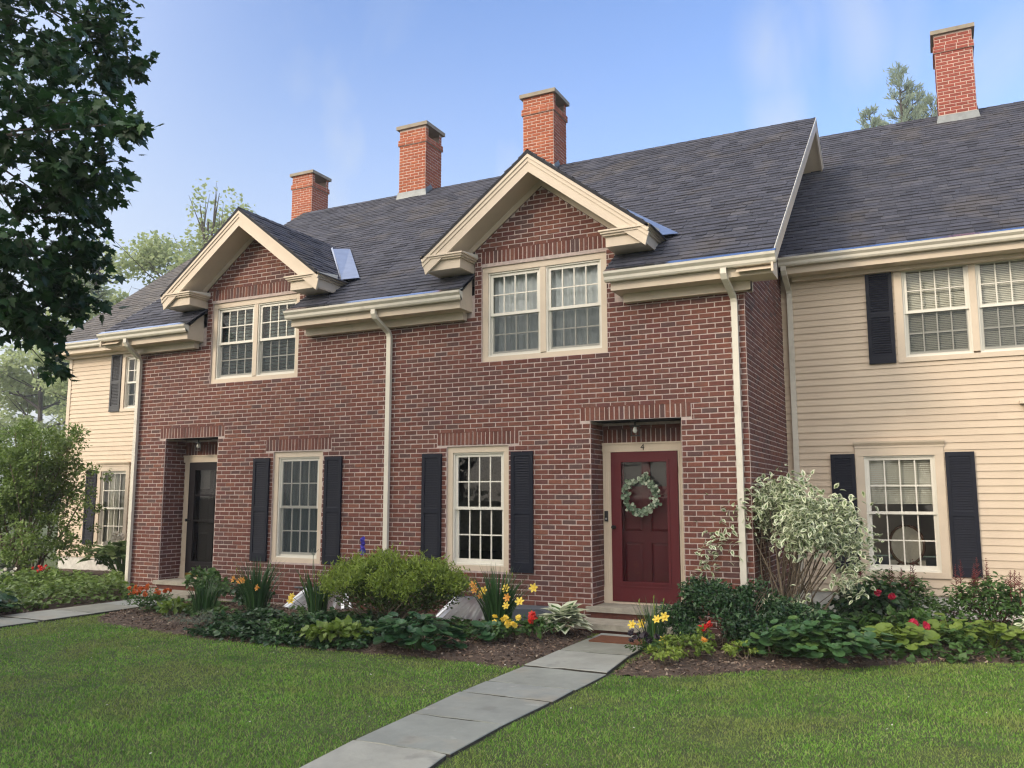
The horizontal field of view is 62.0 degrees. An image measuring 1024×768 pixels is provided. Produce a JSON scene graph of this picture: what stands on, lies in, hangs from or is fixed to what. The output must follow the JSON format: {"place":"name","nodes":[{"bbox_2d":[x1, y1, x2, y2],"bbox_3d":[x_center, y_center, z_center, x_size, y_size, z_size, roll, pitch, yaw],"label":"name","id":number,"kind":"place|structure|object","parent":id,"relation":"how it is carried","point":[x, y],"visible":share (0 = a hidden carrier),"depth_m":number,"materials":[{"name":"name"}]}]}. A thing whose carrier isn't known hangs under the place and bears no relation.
{"place":"outdoors","nodes":[
{"label":"outdoors","id":0,"kind":"place"},
{"bbox_2d":[0,599,172,627],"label":"side path","id":1,"kind":"structure","parent":0,"point":[19,619],"depth_m":12.23,"materials":[{"name":"grey concrete"}]},
{"bbox_2d":[76,540,126,575],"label":"shrub","id":2,"kind":"object","parent":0,"point":[111,549],"visible":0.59,"depth_m":16.64,"materials":[{"name":"green plant"}]},
{"bbox_2d":[300,633,644,767],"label":"path","id":3,"kind":"structure","parent":0,"point":[436,734],"depth_m":6.67,"materials":[{"name":"grey concrete"}]},
{"bbox_2d":[589,635,644,644],"bbox_3d":[1.267,2.980,9.915,0.640,0.018,0.420,-4,-8,26],"label":"doormat","id":4,"kind":"object","parent":3,"relation":"on","point":[611,639],"visible":0.64,"depth_m":9.85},
{"bbox_2d":[0,502,1023,767],"bbox_3d":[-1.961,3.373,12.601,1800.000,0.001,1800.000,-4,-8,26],"label":"lawn","id":5,"kind":"structure","parent":0,"point":[654,726],"depth_m":6.65,"materials":[{"name":"plant"}]},
{"bbox_2d":[0,326,69,516],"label":"deciduous tree","id":6,"kind":"object","parent":5,"relation":"on","point":[15,379],"visible":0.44,"depth_m":68.64,"materials":[{"name":"green plant"}]},
{"bbox_2d":[33,397,65,486],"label":"deciduous tree","id":7,"kind":"object","parent":5,"relation":"on","point":[54,411],"visible":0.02,"depth_m":93.22,"materials":[{"name":"green plant"}]},
{"bbox_2d":[0,568,136,616],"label":"garden bed","id":8,"kind":"object","parent":5,"relation":"on","point":[73,600],"visible":0.1,"depth_m":13.63,"materials":[{"name":"soil"}]},
{"bbox_2d":[0,559,15,575],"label":"heather","id":9,"kind":"object","parent":8,"relation":"on","point":[3,565],"visible":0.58,"depth_m":16.45,"materials":[{"name":"grey plant"}]},
{"bbox_2d":[0,567,16,580],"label":"begonia","id":10,"kind":"object","parent":8,"relation":"on","point":[5,569],"visible":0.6,"depth_m":15.73,"materials":[{"name":"white plant"}]},
{"bbox_2d":[0,590,20,608],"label":"round leaf plant","id":11,"kind":"object","parent":8,"relation":"on","point":[5,597],"visible":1,"depth_m":12.13,"materials":[{"name":"green plant"}]},
{"bbox_2d":[27,565,50,577],"bbox_3d":[-8.988,3.594,16.240,0.464,0.310,0.524,2,-8,-11],"label":"begonia","id":12,"kind":"object","parent":8,"relation":"on","point":[40,567],"visible":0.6,"depth_m":16.19,"materials":[{"name":"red plant"}]},
{"bbox_2d":[0,416,113,572],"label":"tall shrub","id":13,"kind":"object","parent":8,"relation":"on","point":[26,494],"visible":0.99,"depth_m":17.26,"materials":[{"name":"green plant"}]},
{"bbox_2d":[0,564,137,613],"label":"ground cover","id":14,"kind":"object","parent":8,"relation":"on","point":[22,581],"visible":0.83,"depth_m":14.03,"materials":[{"name":"green plant"}]},
{"bbox_2d":[94,531,124,569],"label":"hydrangea","id":15,"kind":"object","parent":8,"relation":"on","point":[115,535],"visible":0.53,"depth_m":17.82,"materials":[{"name":"green plant"}]},
{"bbox_2d":[31,232,131,426],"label":"deciduous tree","id":16,"kind":"object","parent":5,"relation":"on","point":[58,386],"visible":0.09,"depth_m":63.66,"materials":[{"name":"green plant"}]},
{"bbox_2d":[0,0,163,389],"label":"maple tree","id":17,"kind":"object","parent":5,"relation":"on","point":[68,184],"visible":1,"depth_m":6.40,"materials":[{"name":"green plant"}]},
{"bbox_2d":[96,177,255,289],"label":"deciduous tree","id":18,"kind":"object","parent":5,"relation":"on","point":[155,256],"visible":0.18,"depth_m":59.15,"materials":[{"name":"green plant"}]},
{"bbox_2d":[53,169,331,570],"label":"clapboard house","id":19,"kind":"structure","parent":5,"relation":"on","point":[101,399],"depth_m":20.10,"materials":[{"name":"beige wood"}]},
{"bbox_2d":[93,462,130,547],"bbox_3d":[-9.147,2.797,19.617,1.090,1.985,0.269,-4,-8,26],"label":"window","id":20,"kind":"structure","parent":19,"relation":"in","point":[113,490],"depth_m":19.70,"materials":[{"name":"white paint"}]},
{"bbox_2d":[119,353,136,411],"bbox_3d":[-8.582,-0.060,19.737,1.060,1.380,0.226,-4,-8,26],"label":"window","id":21,"kind":"structure","parent":19,"relation":"in","point":[125,384],"depth_m":19.85,"materials":[{"name":"white paint"}]},
{"bbox_2d":[96,87,823,637],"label":"brick house","id":22,"kind":"structure","parent":5,"relation":"on","point":[532,357],"depth_m":12.54,"materials":[{"name":"red brick"}]},
{"bbox_2d":[184,462,216,576],"bbox_3d":[-5.339,2.361,14.862,0.937,1.990,0.120,-4,-8,26],"label":"storm door","id":23,"kind":"structure","parent":22,"relation":"in","point":[189,562],"depth_m":15.02,"materials":[{"name":"black metal"}]},
{"bbox_2d":[193,470,216,561],"bbox_3d":[-5.280,2.377,14.987,0.870,1.990,0.040,-4,-8,26],"label":"entrance door","id":24,"kind":"structure","parent":22,"relation":"in","point":[206,479],"depth_m":15.05,"materials":[{"name":"black metal"}]},
{"bbox_2d":[211,293,299,383],"bbox_3d":[-4.300,-0.741,14.435,1.952,1.428,0.156,-4,-8,26],"label":"window","id":25,"kind":"structure","parent":22,"relation":"in","point":[257,306],"depth_m":14.43,"materials":[{"name":"white paint"}]},
{"bbox_2d":[271,451,322,563],"bbox_3d":[-3.367,1.960,13.641,1.029,1.773,0.215,-4,-8,26],"label":"window","id":26,"kind":"structure","parent":22,"relation":"in","point":[302,530],"depth_m":13.69,"materials":[{"name":"white paint"}]},
{"bbox_2d":[447,445,507,571],"bbox_3d":[-0.463,1.763,12.150,1.029,1.773,0.114,-4,-8,26],"label":"window","id":27,"kind":"structure","parent":22,"relation":"in","point":[453,509],"depth_m":12.19,"materials":[{"name":"white paint"}]},
{"bbox_2d":[482,252,606,361],"bbox_3d":[0.480,-1.050,12.106,1.952,1.428,0.215,-4,-8,26],"label":"window","id":28,"kind":"structure","parent":22,"relation":"in","point":[557,306],"depth_m":12.08,"materials":[{"name":"white paint"}]},
{"bbox_2d":[622,461,668,582],"bbox_3d":[1.821,1.913,11.479,0.870,1.990,0.040,-4,-8,26],"label":"entrance door","id":29,"kind":"structure","parent":22,"relation":"in","point":[645,538],"depth_m":11.47,"materials":[{"name":"red wood"}]},
{"bbox_2d":[611,451,680,603],"bbox_3d":[1.762,1.896,11.354,0.937,1.990,0.120,-4,-8,26],"label":"storm door","id":30,"kind":"structure","parent":22,"relation":"in","point":[626,591],"depth_m":11.33,"materials":[{"name":"red metal"}]},
{"bbox_2d":[621,468,661,516],"bbox_3d":[1.723,1.416,11.394,0.569,0.719,0.105,-4,-8,26],"label":"wreath","id":31,"kind":"object","parent":30,"relation":"hanging from","point":[644,480],"visible":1,"depth_m":11.38,"materials":[{"name":"green plant"}]},
{"bbox_2d":[0,601,1021,675],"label":"bark mulch","id":32,"kind":"object","parent":5,"relation":"on","point":[526,640],"visible":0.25,"depth_m":9.20,"materials":[{"name":"brown wood"}]},
{"bbox_2d":[122,583,161,604],"bbox_3d":[-5.337,3.070,12.361,0.517,0.313,0.638,1,-8,-11],"label":"marigold","id":33,"kind":"object","parent":32,"relation":"on","point":[134,592],"visible":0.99,"depth_m":12.27,"materials":[{"name":"orange plant"}]},
{"bbox_2d":[145,588,172,601],"bbox_3d":[-5.316,3.203,12.911,0.383,0.235,0.437,-4,-8,26],"label":"marigold","id":34,"kind":"object","parent":32,"relation":"on","point":[165,592],"visible":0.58,"depth_m":12.96,"materials":[{"name":"orange plant"}]},
{"bbox_2d":[156,596,189,615],"bbox_3d":[-4.693,3.072,11.783,0.369,0.294,0.382,-4,-8,26],"label":"primrose","id":35,"kind":"object","parent":32,"relation":"on","point":[166,606],"visible":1,"depth_m":11.74,"materials":[{"name":"green plant"}]},
{"bbox_2d":[161,609,225,625],"bbox_3d":[-4.087,3.009,10.987,0.892,0.201,0.753,2,-8,-18],"label":"catmint","id":36,"kind":"object","parent":32,"relation":"on","point":[200,617],"visible":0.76,"depth_m":10.96,"materials":[{"name":"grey plant"}]},
{"bbox_2d":[181,565,220,592],"bbox_3d":[-4.904,3.152,13.509,0.745,0.588,0.458,-4,-8,26],"label":"peony","id":37,"kind":"object","parent":32,"relation":"on","point":[197,572],"visible":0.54,"depth_m":13.46,"materials":[{"name":"green plant"}]},
{"bbox_2d":[188,578,229,612],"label":"iris","id":38,"kind":"object","parent":32,"relation":"on","point":[204,600],"visible":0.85,"depth_m":11.95,"materials":[{"name":"green plant"}]},
{"bbox_2d":[193,571,235,600],"bbox_3d":[-4.579,3.115,13.104,0.659,0.506,0.889,2,-8,-17],"label":"columbine","id":39,"kind":"object","parent":32,"relation":"on","point":[212,578],"visible":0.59,"depth_m":13.00,"materials":[{"name":"green plant"}]},
{"bbox_2d":[228,580,274,608],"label":"geranium plant","id":40,"kind":"object","parent":32,"relation":"on","point":[239,598],"visible":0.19,"depth_m":12.21,"materials":[{"name":"green plant"}]},
{"bbox_2d":[227,555,286,609],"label":"daylily","id":41,"kind":"object","parent":32,"relation":"on","point":[257,593],"visible":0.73,"depth_m":11.45,"materials":[{"name":"green plant"}]},
{"bbox_2d":[266,616,302,636],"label":"herb","id":42,"kind":"object","parent":32,"relation":"on","point":[282,628],"visible":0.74,"depth_m":9.98,"materials":[{"name":"green plant"}]},
{"bbox_2d":[183,603,409,650],"bbox_3d":[-2.595,2.912,10.335,2.724,0.362,1.343,-4,-8,26],"label":"creeping ground cover","id":43,"kind":"object","parent":32,"relation":"on","point":[257,619],"visible":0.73,"depth_m":10.14,"materials":[{"name":"green plant"}]},
{"bbox_2d":[287,560,331,616],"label":"daylily","id":44,"kind":"object","parent":32,"relation":"on","point":[314,601],"visible":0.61,"depth_m":11.14,"materials":[{"name":"green plant"}]},
{"bbox_2d":[284,587,352,609],"bbox_3d":[-3.034,3.269,12.672,1.270,0.400,0.824,-4,-8,26],"label":"window well cover","id":45,"kind":"object","parent":32,"relation":"on","point":[300,597],"depth_m":12.70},
{"bbox_2d":[132,595,523,641],"bbox_3d":[-2.577,3.062,11.259,5.990,0.264,1.043,-4,-8,26],"label":"creeping ground cover","id":46,"kind":"object","parent":32,"relation":"on","point":[218,608],"visible":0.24,"depth_m":11.58,"materials":[{"name":"green plant"}]},
{"bbox_2d":[294,615,377,641],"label":"strawberry plant","id":47,"kind":"object","parent":32,"relation":"on","point":[346,627],"visible":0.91,"depth_m":9.58,"materials":[{"name":"green plant"}]},
{"bbox_2d":[359,537,365,608],"bbox_3d":[-2.126,2.718,12.153,0.405,1.079,0.455,-4,-8,26],"label":"delphinium","id":48,"kind":"object","parent":32,"relation":"on","point":[362,545],"visible":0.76,"depth_m":12.19,"materials":[{"name":"blue plant"}]},
{"bbox_2d":[312,542,476,624],"bbox_3d":[-1.461,2.538,10.888,2.176,1.092,1.685,-4,-8,26],"label":"spirea shrub","id":49,"kind":"object","parent":32,"relation":"on","point":[379,579],"visible":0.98,"depth_m":10.52,"materials":[{"name":"green plant"}]},
{"bbox_2d":[371,611,471,650],"bbox_3d":[-1.031,2.714,9.404,1.221,0.391,0.953,-4,-8,26],"label":"round leaf plant","id":50,"kind":"object","parent":32,"relation":"on","point":[403,628],"visible":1,"depth_m":9.23,"materials":[{"name":"green plant"}]},
{"bbox_2d":[435,596,512,620],"bbox_3d":[-0.644,3.112,11.491,1.270,0.400,0.824,-4,-8,26],"label":"window well cover","id":51,"kind":"object","parent":32,"relation":"on","point":[465,608],"depth_m":11.60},
{"bbox_2d":[470,620,520,641],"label":"round leaf plant","id":52,"kind":"object","parent":32,"relation":"on","point":[484,628],"visible":0.93,"depth_m":9.54,"materials":[{"name":"green plant"}]},
{"bbox_2d":[462,562,537,634],"bbox_3d":[-0.170,2.550,10.208,1.100,0.869,0.970,-4,-8,26],"label":"daylily","id":53,"kind":"object","parent":32,"relation":"on","point":[502,604],"visible":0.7,"depth_m":10.10,"materials":[{"name":"green plant"}]},
{"bbox_2d":[492,614,521,639],"bbox_3d":[-0.067,2.739,9.581,0.357,0.322,0.387,1,-8,-5],"label":"snapdragon","id":54,"kind":"object","parent":32,"relation":"on","point":[510,623],"visible":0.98,"depth_m":9.51,"materials":[{"name":"yellow plant"}]},
{"bbox_2d":[518,609,546,638],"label":"geranium","id":55,"kind":"object","parent":32,"relation":"on","point":[533,619],"visible":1,"depth_m":9.69,"materials":[{"name":"green plant"}]},
{"bbox_2d":[517,614,559,636],"bbox_3d":[0.306,2.833,9.979,0.489,0.273,0.380,2,-8,-17],"label":"alyssum","id":56,"kind":"object","parent":32,"relation":"on","point":[545,623],"visible":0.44,"depth_m":9.96,"materials":[{"name":"green plant"}]},
{"bbox_2d":[511,605,566,624],"bbox_3d":[0.274,3.073,11.218,0.780,0.270,0.470,-4,-8,26],"label":"rock","id":57,"kind":"object","parent":32,"relation":"on","point":[521,610],"visible":0.23,"depth_m":11.10,"materials":[{"name":"grey stone"}]},
{"bbox_2d":[539,600,593,633],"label":"variegated hosta","id":58,"kind":"object","parent":32,"relation":"on","point":[569,611],"visible":0.91,"depth_m":10.17,"materials":[{"name":"beige plant"}]},
{"bbox_2d":[75,639,1020,764],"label":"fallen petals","id":59,"kind":"object","parent":5,"relation":"on","point":[504,664],"visible":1,"depth_m":6.74,"materials":[{"name":"plant"}]},
{"bbox_2d":[610,617,1023,677],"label":"garden bed","id":60,"kind":"object","parent":5,"relation":"on","point":[756,663],"visible":0.17,"depth_m":8.55,"materials":[{"name":"soil"}]},
{"bbox_2d":[624,629,665,653],"bbox_3d":[1.365,2.635,8.706,0.367,0.270,0.398,2,-8,-16],"label":"petunia","id":61,"kind":"object","parent":60,"relation":"on","point":[649,639],"visible":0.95,"depth_m":8.68,"materials":[{"name":"purple plant"}]},
{"bbox_2d":[628,596,676,651],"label":"daylily","id":62,"kind":"object","parent":60,"relation":"on","point":[653,621],"visible":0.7,"depth_m":9.26,"materials":[{"name":"green plant"}]},
{"bbox_2d":[642,640,689,662],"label":"lime herb","id":63,"kind":"object","parent":60,"relation":"on","point":[678,653],"visible":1,"depth_m":8.41,"materials":[{"name":"green plant"}]},
{"bbox_2d":[655,633,683,654],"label":"lime herb","id":64,"kind":"object","parent":60,"relation":"on","point":[665,638],"visible":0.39,"depth_m":8.84,"materials":[{"name":"green plant"}]},
{"bbox_2d":[669,632,710,657],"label":"lime herb","id":65,"kind":"object","parent":60,"relation":"on","point":[682,638],"visible":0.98,"depth_m":8.66,"materials":[{"name":"green plant"}]},
{"bbox_2d":[690,621,716,647],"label":"geranium","id":66,"kind":"object","parent":60,"relation":"on","point":[700,629],"visible":0.62,"depth_m":8.88,"materials":[{"name":"green plant"}]},
{"bbox_2d":[695,637,715,656],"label":"geranium","id":67,"kind":"object","parent":60,"relation":"on","point":[703,639],"visible":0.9,"depth_m":8.59,"materials":[{"name":"green plant"}]},
{"bbox_2d":[721,640,758,659],"bbox_3d":[2.325,2.711,8.683,0.405,0.218,0.329,-4,-8,26],"label":"sedum","id":68,"kind":"object","parent":60,"relation":"on","point":[731,650],"visible":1,"depth_m":8.68,"materials":[{"name":"green plant"}]},
{"bbox_2d":[655,575,836,648],"bbox_3d":[2.485,2.482,9.284,2.016,0.799,1.046,-4,-8,26],"label":"evergreen shrub","id":69,"kind":"object","parent":60,"relation":"on","point":[738,607],"visible":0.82,"depth_m":9.24,"materials":[{"name":"green plant"}]},
{"bbox_2d":[691,464,886,614],"bbox_3d":[3.335,2.009,10.464,2.332,2.047,1.727,-6,-10,39],"label":"dogwood","id":70,"kind":"object","parent":60,"relation":"on","point":[790,520],"visible":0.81,"depth_m":10.10,"materials":[{"name":"green plant"}]},
{"bbox_2d":[733,610,906,662],"bbox_3d":[3.134,2.596,8.855,1.759,0.429,1.264,-4,-8,26],"label":"round leaf plant","id":71,"kind":"object","parent":60,"relation":"on","point":[851,638],"visible":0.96,"depth_m":8.55,"materials":[{"name":"green plant"}]},
{"bbox_2d":[805,601,849,625],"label":"perennial","id":72,"kind":"object","parent":60,"relation":"on","point":[818,605],"visible":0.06,"depth_m":10.05,"materials":[{"name":"green plant"}]},
{"bbox_2d":[828,580,919,623],"bbox_3d":[4.548,2.799,10.757,1.068,0.654,1.191,-4,-8,26],"label":"rose bush","id":73,"kind":"object","parent":60,"relation":"on","point":[880,599],"visible":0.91,"depth_m":10.63,"materials":[{"name":"green plant"}]},
{"bbox_2d":[838,557,942,615],"bbox_3d":[5.059,2.718,11.282,1.282,0.830,1.212,0,-8,-1],"label":"astilbe","id":74,"kind":"object","parent":60,"relation":"on","point":[911,582],"visible":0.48,"depth_m":11.20,"materials":[{"name":"green plant"}]},
{"bbox_2d":[861,622,940,649],"bbox_3d":[4.119,2.699,9.127,0.846,0.321,0.707,-4,-8,26],"label":"lady mantle","id":75,"kind":"object","parent":60,"relation":"on","point":[911,630],"visible":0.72,"depth_m":9.02,"materials":[{"name":"green plant"}]},
{"bbox_2d":[855,604,946,628],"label":"perennial","id":76,"kind":"object","parent":60,"relation":"on","point":[904,616],"visible":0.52,"depth_m":9.81,"materials":[{"name":"green plant"}]},
{"bbox_2d":[783,610,1023,664],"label":"creeping ground cover","id":77,"kind":"object","parent":60,"relation":"on","point":[963,657],"visible":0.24,"depth_m":9.01,"materials":[{"name":"green plant"}]},
{"bbox_2d":[908,618,929,629],"bbox_3d":[4.532,2.729,9.504,0.231,0.238,0.266,3,-8,-22],"label":"begonia","id":78,"kind":"object","parent":60,"relation":"on","point":[925,625],"visible":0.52,"depth_m":9.46,"materials":[{"name":"pink plant"}]},
{"bbox_2d":[921,613,988,644],"bbox_3d":[4.873,2.728,9.460,0.690,0.338,0.685,6,-10,-38],"label":"lady mantle","id":79,"kind":"object","parent":60,"relation":"on","point":[936,624],"visible":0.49,"depth_m":9.39,"materials":[{"name":"green plant"}]},
{"bbox_2d":[924,558,1023,627],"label":"astilbe","id":80,"kind":"object","parent":60,"relation":"on","point":[1009,604],"visible":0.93,"depth_m":10.04,"materials":[{"name":"green plant"}]},
{"bbox_2d":[968,619,1023,647],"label":"lady mantle","id":81,"kind":"object","parent":60,"relation":"on","point":[1013,631],"visible":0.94,"depth_m":9.17,"materials":[{"name":"green plant"}]},
{"bbox_2d":[1011,603,1023,642],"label":"variegated shrub","id":82,"kind":"object","parent":60,"relation":"on","point":[1019,624],"visible":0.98,"depth_m":9.14,"materials":[{"name":"beige plant"}]},
{"bbox_2d":[855,61,937,128],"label":"pine tree","id":83,"kind":"object","parent":5,"relation":"on","point":[905,106],"visible":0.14,"depth_m":54.79,"materials":[{"name":"green plant"}]},
{"bbox_2d":[777,22,1023,621],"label":"clapboard house","id":84,"kind":"structure","parent":5,"relation":"on","point":[900,258],"depth_m":12.63,"materials":[{"name":"beige wood"}]},
{"bbox_2d":[853,439,951,578],"bbox_3d":[5.619,1.794,12.294,1.197,1.940,0.210,-4,-8,26],"label":"window","id":85,"kind":"structure","parent":84,"relation":"in","point":[876,455],"depth_m":12.32,"materials":[{"name":"white paint"}]},
{"bbox_2d":[889,524,926,565],"bbox_3d":[6.025,2.635,12.967,0.514,0.999,0.500,-4,-8,26],"label":"chair","id":86,"kind":"object","parent":84,"relation":"in","point":[911,547],"visible":0.67,"depth_m":12.77,"materials":[{"name":"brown wood"}]},
{"bbox_2d":[893,259,1023,362],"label":"window","id":87,"kind":"structure","parent":84,"relation":"in","point":[974,306],"depth_m":12.28,"materials":[{"name":"white paint"}]},
{"bbox_2d":[0,0,1023,487],"label":"sky","id":88,"kind":"structure","parent":0,"point":[248,96],"materials":[{"name":"blue"}]},
{"bbox_2d":[752,636,787,658],"bbox_3d":[2.648,2.678,8.746,0.414,0.271,0.386,-4,-8,26],"label":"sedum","id":89,"kind":"object","parent":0,"point":[775,648],"visible":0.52,"depth_m":8.71,"materials":[{"name":"green plant"}]}
]}

